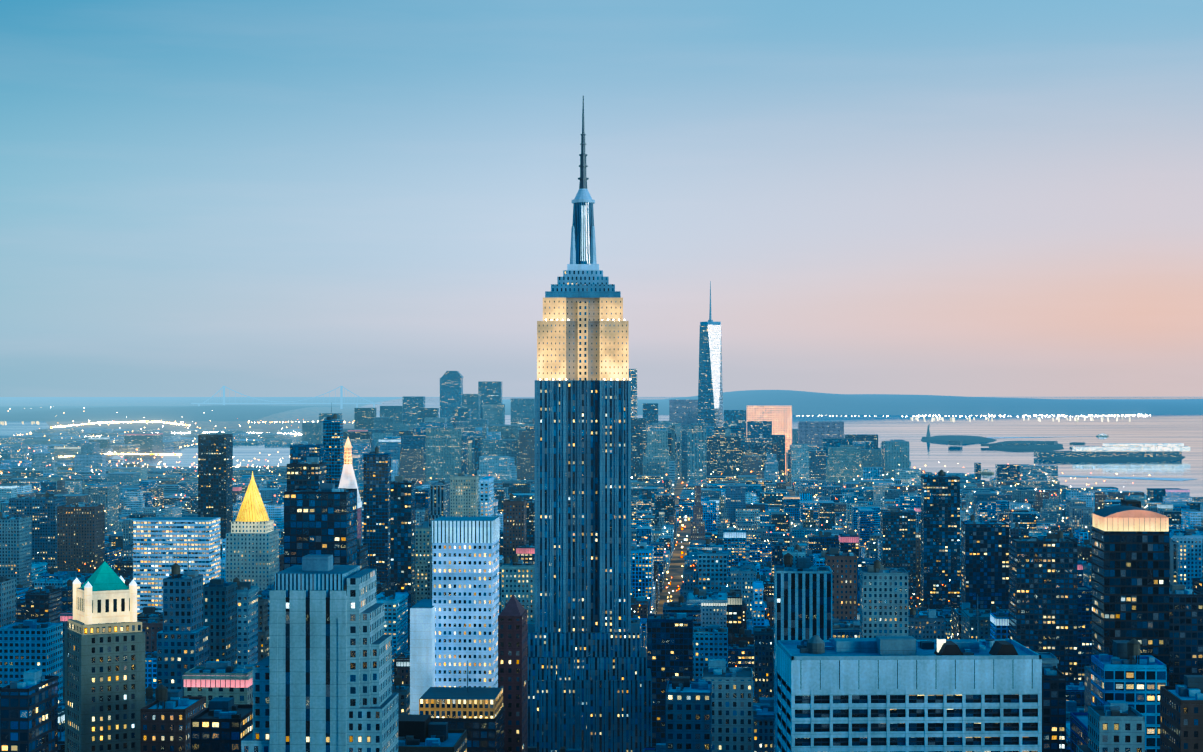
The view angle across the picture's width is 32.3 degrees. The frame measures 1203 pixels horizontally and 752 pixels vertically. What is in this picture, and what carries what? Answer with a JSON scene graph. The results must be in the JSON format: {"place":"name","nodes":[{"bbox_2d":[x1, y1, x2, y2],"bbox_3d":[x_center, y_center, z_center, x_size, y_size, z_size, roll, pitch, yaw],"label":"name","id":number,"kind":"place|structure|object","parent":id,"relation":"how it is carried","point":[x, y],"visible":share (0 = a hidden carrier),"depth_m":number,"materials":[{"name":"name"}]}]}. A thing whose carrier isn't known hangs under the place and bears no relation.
{"place":"outdoors","nodes":[
{"label":"outdoors","id":0,"kind":"place"},
{"bbox_2d":[0,421,49,435],"bbox_3d":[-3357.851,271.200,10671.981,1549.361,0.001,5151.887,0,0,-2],"label":"river","id":1,"kind":"structure","parent":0,"point":[16,427],"depth_m":10932.94,"materials":[{"name":"blue liquid"}]},
{"bbox_2d":[0,397,993,651],"bbox_3d":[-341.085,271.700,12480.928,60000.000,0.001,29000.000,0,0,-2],"label":"ground","id":2,"kind":"structure","parent":0,"point":[310,413],"depth_m":12967.47,"materials":[{"name":"blue"}]},
{"bbox_2d":[65,561,144,751],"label":"green roof tower","id":3,"kind":"structure","parent":2,"relation":"on","point":[104,668],"depth_m":787.38,"materials":[{"name":"stone"}]},
{"bbox_2d":[0,405,343,420],"bbox_3d":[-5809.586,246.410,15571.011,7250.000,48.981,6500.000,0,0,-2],"label":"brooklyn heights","id":4,"kind":"structure","parent":2,"relation":"on","point":[151,413],"depth_m":13655.60,"materials":[{"name":"blue"}]},
{"bbox_2d":[191,386,380,408],"bbox_3d":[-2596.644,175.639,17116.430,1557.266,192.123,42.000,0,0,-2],"label":"suspension bridge","id":5,"kind":"structure","parent":2,"relation":"on","point":[341,403],"depth_m":17107.50,"materials":[{"name":"silver metal"}]},
{"bbox_2d":[226,438,361,591],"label":"towers","id":6,"kind":"structure","parent":2,"relation":"on","point":[252,546],"depth_m":1880.38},
{"bbox_2d":[241,554,397,751],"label":"high-rise building","id":7,"kind":"structure","parent":2,"relation":"on","point":[322,676],"depth_m":633.59,"materials":[{"name":"concrete"}]},
{"bbox_2d":[528,96,651,751],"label":"skyscraper","id":8,"kind":"structure","parent":2,"relation":"on","point":[589,682],"depth_m":1292.86,"materials":[{"name":"grey metal"}]},
{"bbox_2d":[0,369,1202,751],"bbox_3d":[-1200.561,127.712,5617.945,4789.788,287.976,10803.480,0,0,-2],"label":"city buildings","id":9,"kind":"structure","parent":2,"relation":"on","point":[444,545],"depth_m":1784.37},
{"bbox_2d":[697,281,722,426],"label":"skyscraper","id":10,"kind":"structure","parent":2,"relation":"on","point":[710,400],"depth_m":5801.30,"materials":[{"name":"blue glass"}]},
{"bbox_2d":[777,594,1041,751],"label":"white office slab","id":11,"kind":"structure","parent":2,"relation":"on","point":[894,694],"depth_m":588.75,"materials":[{"name":"concrete"}]},
{"bbox_2d":[1092,500,1168,685],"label":"high-rise building","id":12,"kind":"structure","parent":2,"relation":"on","point":[1130,569],"depth_m":892.97,"materials":[{"name":"black glass"}]},
{"bbox_2d":[0,0,1202,396],"label":"sky","id":13,"kind":"structure","parent":0,"point":[252,198],"materials":[{"name":"blue"}]},
{"bbox_2d":[107,397,1202,496],"bbox_3d":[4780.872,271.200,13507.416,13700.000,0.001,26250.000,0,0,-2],"label":"water","id":14,"kind":"structure","parent":0,"point":[1186,430],"depth_m":8466.85,"materials":[{"name":"blue liquid"}]},
{"bbox_2d":[981,433,1107,473],"bbox_3d":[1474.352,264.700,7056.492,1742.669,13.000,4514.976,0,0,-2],"label":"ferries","id":15,"kind":"object","parent":14,"relation":"on","point":[985,471],"visible":0.58,"depth_m":5760.46,"materials":[{"name":"white"}]},
{"bbox_2d":[922,425,1189,456],"bbox_3d":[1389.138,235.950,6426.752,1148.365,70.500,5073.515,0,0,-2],"label":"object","id":16,"kind":"object","parent":14,"relation":"on","point":[1140,449],"visible":0.85,"depth_m":6868.32,"materials":[{"name":"white"}]},
{"bbox_2d":[502,390,1202,414],"bbox_3d":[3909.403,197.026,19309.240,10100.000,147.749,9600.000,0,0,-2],"label":"distant hills","id":17,"kind":"structure","parent":0,"point":[807,403],"depth_m":15724.11,"materials":[{"name":"blue"}]},
{"bbox_2d":[921,435,995,443],"bbox_3d":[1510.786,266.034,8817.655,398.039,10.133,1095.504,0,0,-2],"label":"island","id":18,"kind":"structure","parent":0,"point":[944,439],"depth_m":8630.83,"materials":[{"name":"blue"}]},
{"bbox_2d":[786,436,1192,488],"bbox_3d":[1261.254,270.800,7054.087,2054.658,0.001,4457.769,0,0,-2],"label":"ferry wakes","id":19,"kind":"object","parent":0,"point":[1144,478],"visible":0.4,"depth_m":5539.05,"materials":[{"name":"white liquid"}]},
{"bbox_2d":[989,441,1063,451],"bbox_3d":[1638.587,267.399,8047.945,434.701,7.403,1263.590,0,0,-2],"label":"island","id":20,"kind":"structure","parent":0,"point":[1012,448],"depth_m":7700.19,"materials":[{"name":"blue"}]},
{"bbox_2d":[1037,456,1184,462],"bbox_3d":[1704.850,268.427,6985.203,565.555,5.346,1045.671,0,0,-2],"label":"island","id":21,"kind":"structure","parent":0,"point":[1105,459],"depth_m":6657.27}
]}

